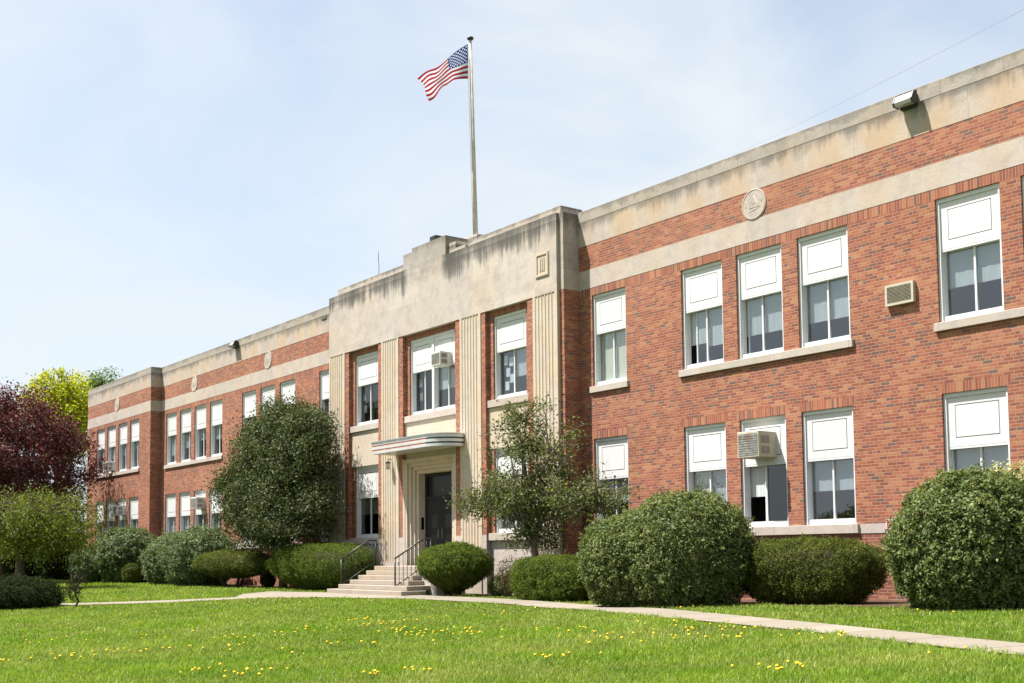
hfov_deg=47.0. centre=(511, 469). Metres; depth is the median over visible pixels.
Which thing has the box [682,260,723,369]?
window
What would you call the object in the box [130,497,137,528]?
window
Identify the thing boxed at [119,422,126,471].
window
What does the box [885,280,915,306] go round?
wall vent
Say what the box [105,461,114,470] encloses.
air conditioner
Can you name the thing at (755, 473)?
window
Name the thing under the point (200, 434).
window
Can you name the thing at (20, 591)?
shrub
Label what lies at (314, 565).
yew hedge
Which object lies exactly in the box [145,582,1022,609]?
planting bed
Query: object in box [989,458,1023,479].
variegated shrub
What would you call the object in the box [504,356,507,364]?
paper sheet
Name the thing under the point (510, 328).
window
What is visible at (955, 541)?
round bush
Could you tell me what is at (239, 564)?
yew bush
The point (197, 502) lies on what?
air conditioner
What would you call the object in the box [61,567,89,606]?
young sapling
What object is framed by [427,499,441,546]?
door leaf
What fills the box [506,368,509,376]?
paper sheet
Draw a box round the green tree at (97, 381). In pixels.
[76,366,122,399]
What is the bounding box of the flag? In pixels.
[417,44,467,100]
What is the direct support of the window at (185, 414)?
in the school building
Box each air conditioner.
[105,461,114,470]
[113,505,125,514]
[191,497,205,508]
[431,351,451,367]
[737,430,776,459]
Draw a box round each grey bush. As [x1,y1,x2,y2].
[63,523,156,582]
[139,521,239,585]
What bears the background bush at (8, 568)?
on the ground at (227, 674)
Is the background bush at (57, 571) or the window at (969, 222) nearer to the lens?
the window at (969, 222)
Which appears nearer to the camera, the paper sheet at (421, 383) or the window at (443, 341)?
the window at (443, 341)
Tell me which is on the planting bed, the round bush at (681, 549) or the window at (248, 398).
the round bush at (681, 549)
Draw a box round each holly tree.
[201,385,353,587]
[442,391,645,556]
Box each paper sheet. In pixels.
[419,379,422,387]
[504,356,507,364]
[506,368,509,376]
[509,357,512,365]
[510,374,513,382]
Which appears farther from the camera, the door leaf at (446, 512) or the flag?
the flag
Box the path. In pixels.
[60,591,1023,654]
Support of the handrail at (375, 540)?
on the front steps
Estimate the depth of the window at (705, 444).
28.88 m
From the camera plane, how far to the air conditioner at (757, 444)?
26.95 m
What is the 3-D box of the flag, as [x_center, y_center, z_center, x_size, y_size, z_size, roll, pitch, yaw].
[-2.373,-13.481,39.910,1.710,1.899,0.649,0,-4,-11]
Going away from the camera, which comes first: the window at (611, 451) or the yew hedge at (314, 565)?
the window at (611, 451)
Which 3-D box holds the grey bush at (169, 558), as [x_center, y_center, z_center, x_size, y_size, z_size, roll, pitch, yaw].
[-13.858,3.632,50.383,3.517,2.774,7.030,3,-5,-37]
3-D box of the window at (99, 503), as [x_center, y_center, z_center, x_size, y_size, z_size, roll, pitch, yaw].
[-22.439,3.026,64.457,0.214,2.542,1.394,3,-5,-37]
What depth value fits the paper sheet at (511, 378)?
34.83 m
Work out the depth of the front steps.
35.47 m
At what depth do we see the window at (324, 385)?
45.17 m
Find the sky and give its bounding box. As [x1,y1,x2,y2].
[0,0,1023,531]
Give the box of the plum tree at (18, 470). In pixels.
[0,375,115,577]
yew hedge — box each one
[264,539,379,589]
[506,551,592,600]
[730,532,892,604]
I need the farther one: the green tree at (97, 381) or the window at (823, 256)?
the green tree at (97, 381)
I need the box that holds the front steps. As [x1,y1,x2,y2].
[327,566,463,595]
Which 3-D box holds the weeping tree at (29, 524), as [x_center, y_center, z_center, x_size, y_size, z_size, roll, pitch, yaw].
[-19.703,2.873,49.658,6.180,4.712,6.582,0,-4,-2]
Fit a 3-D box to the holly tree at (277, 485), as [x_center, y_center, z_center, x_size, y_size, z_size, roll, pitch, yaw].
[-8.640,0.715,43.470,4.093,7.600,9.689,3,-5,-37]
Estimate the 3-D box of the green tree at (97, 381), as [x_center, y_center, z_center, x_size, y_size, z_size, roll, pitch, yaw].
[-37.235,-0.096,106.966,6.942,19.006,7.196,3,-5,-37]
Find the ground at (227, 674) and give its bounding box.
[0,579,1023,682]
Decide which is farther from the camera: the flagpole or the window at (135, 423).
the window at (135, 423)
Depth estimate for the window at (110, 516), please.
63.29 m
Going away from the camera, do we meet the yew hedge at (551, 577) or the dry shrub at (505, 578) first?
the yew hedge at (551, 577)
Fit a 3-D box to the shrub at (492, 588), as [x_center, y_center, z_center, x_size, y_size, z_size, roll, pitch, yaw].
[-0.335,3.275,33.066,0.817,0.723,0.814,-2,-4,18]
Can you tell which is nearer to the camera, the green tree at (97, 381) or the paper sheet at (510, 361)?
the paper sheet at (510, 361)
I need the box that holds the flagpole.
[467,36,477,234]
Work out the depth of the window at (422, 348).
38.68 m
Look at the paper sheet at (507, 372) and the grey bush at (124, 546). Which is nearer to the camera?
the paper sheet at (507, 372)
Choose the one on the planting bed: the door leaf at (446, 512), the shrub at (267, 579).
the shrub at (267, 579)
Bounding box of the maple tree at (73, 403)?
[17,366,96,497]
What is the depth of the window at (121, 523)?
61.87 m
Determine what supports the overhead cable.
attached to the school building
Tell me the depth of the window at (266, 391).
49.12 m
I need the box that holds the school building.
[86,48,1023,599]
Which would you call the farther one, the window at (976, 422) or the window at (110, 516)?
the window at (110, 516)
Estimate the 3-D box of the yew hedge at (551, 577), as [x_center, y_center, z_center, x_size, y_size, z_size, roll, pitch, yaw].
[1.107,2.705,29.559,1.681,1.319,3.053,3,-5,-37]
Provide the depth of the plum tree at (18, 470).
60.00 m
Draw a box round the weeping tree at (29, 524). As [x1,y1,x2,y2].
[0,482,112,576]
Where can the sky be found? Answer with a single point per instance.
(180, 180)
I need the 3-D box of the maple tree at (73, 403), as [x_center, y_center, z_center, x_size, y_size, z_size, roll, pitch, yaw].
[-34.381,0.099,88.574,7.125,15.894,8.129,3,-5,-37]
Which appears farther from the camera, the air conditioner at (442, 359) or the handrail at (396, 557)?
the air conditioner at (442, 359)
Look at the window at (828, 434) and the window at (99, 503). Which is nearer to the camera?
the window at (828, 434)
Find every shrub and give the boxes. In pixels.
[0,572,68,608]
[259,571,276,586]
[487,574,512,595]
[494,555,518,596]
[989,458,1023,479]
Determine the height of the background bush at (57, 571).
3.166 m
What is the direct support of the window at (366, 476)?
in the school building
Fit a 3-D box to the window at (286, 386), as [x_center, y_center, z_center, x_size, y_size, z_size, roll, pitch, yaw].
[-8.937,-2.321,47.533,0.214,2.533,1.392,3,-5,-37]
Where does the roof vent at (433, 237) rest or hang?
on the school building
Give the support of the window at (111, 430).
in the school building
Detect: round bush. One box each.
[573,485,764,607]
[873,460,1023,610]
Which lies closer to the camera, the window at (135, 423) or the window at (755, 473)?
the window at (755, 473)
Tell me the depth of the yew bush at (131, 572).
53.90 m
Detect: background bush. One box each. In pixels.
[3,545,37,578]
[32,534,85,579]
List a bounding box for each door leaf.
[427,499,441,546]
[442,498,451,544]
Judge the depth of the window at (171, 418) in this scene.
58.07 m
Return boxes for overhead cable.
[691,9,1023,174]
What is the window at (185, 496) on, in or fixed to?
in the school building
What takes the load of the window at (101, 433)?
in the school building
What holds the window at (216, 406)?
in the school building
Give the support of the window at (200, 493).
in the school building
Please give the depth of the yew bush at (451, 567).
33.10 m
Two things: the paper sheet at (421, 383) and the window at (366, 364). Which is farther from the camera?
the window at (366, 364)
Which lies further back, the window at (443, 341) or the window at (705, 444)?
the window at (443, 341)
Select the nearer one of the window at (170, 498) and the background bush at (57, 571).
the window at (170, 498)
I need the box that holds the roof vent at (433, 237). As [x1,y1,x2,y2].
[430,235,441,240]
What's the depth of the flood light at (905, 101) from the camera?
24.28 m
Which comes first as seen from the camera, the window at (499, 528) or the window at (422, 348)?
the window at (499, 528)
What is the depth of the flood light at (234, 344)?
51.47 m
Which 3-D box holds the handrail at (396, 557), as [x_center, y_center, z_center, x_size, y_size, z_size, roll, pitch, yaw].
[-2.949,2.810,35.094,1.313,1.561,0.052,3,-5,-37]
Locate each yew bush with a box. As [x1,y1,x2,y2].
[121,563,142,583]
[191,547,272,586]
[414,538,496,595]
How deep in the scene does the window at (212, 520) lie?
53.45 m
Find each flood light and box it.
[229,340,238,348]
[892,90,917,111]
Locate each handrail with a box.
[341,539,376,583]
[394,538,431,585]
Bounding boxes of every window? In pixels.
[96,501,103,542]
[97,429,104,474]
[107,500,114,529]
[108,426,115,473]
[118,498,125,528]
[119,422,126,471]
[130,419,138,468]
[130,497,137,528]
[166,493,175,533]
[167,412,176,464]
[180,492,189,531]
[181,408,190,461]
[195,404,205,459]
[195,490,205,526]
[210,488,221,533]
[211,400,221,456]
[243,390,255,434]
[261,385,274,419]
[281,379,294,410]
[320,370,328,428]
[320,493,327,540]
[356,351,377,425]
[356,465,377,537]
[411,335,432,415]
[433,329,454,410]
[494,308,526,399]
[496,447,527,532]
[593,287,626,385]
[595,435,628,526]
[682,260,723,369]
[685,422,726,503]
[737,244,783,358]
[741,415,788,526]
[798,225,850,347]
[803,406,855,524]
[936,183,1003,321]
[943,386,1009,472]
[1022,176,1023,215]
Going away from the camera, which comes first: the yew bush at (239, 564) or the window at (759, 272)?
the window at (759, 272)
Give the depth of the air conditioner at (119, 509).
61.07 m
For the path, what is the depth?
19.42 m
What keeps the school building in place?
on the ground at (227, 674)
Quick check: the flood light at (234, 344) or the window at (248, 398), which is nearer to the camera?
the window at (248, 398)
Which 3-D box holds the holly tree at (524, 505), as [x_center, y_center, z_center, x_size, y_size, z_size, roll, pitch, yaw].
[0.705,0.701,31.211,3.206,5.662,7.582,3,-5,-37]
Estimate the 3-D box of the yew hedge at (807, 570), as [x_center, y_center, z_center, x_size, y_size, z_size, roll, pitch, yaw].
[5.903,2.004,23.467,2.023,1.524,3.577,3,-5,-37]
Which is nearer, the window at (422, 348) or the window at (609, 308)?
the window at (609, 308)
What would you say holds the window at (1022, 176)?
in the school building

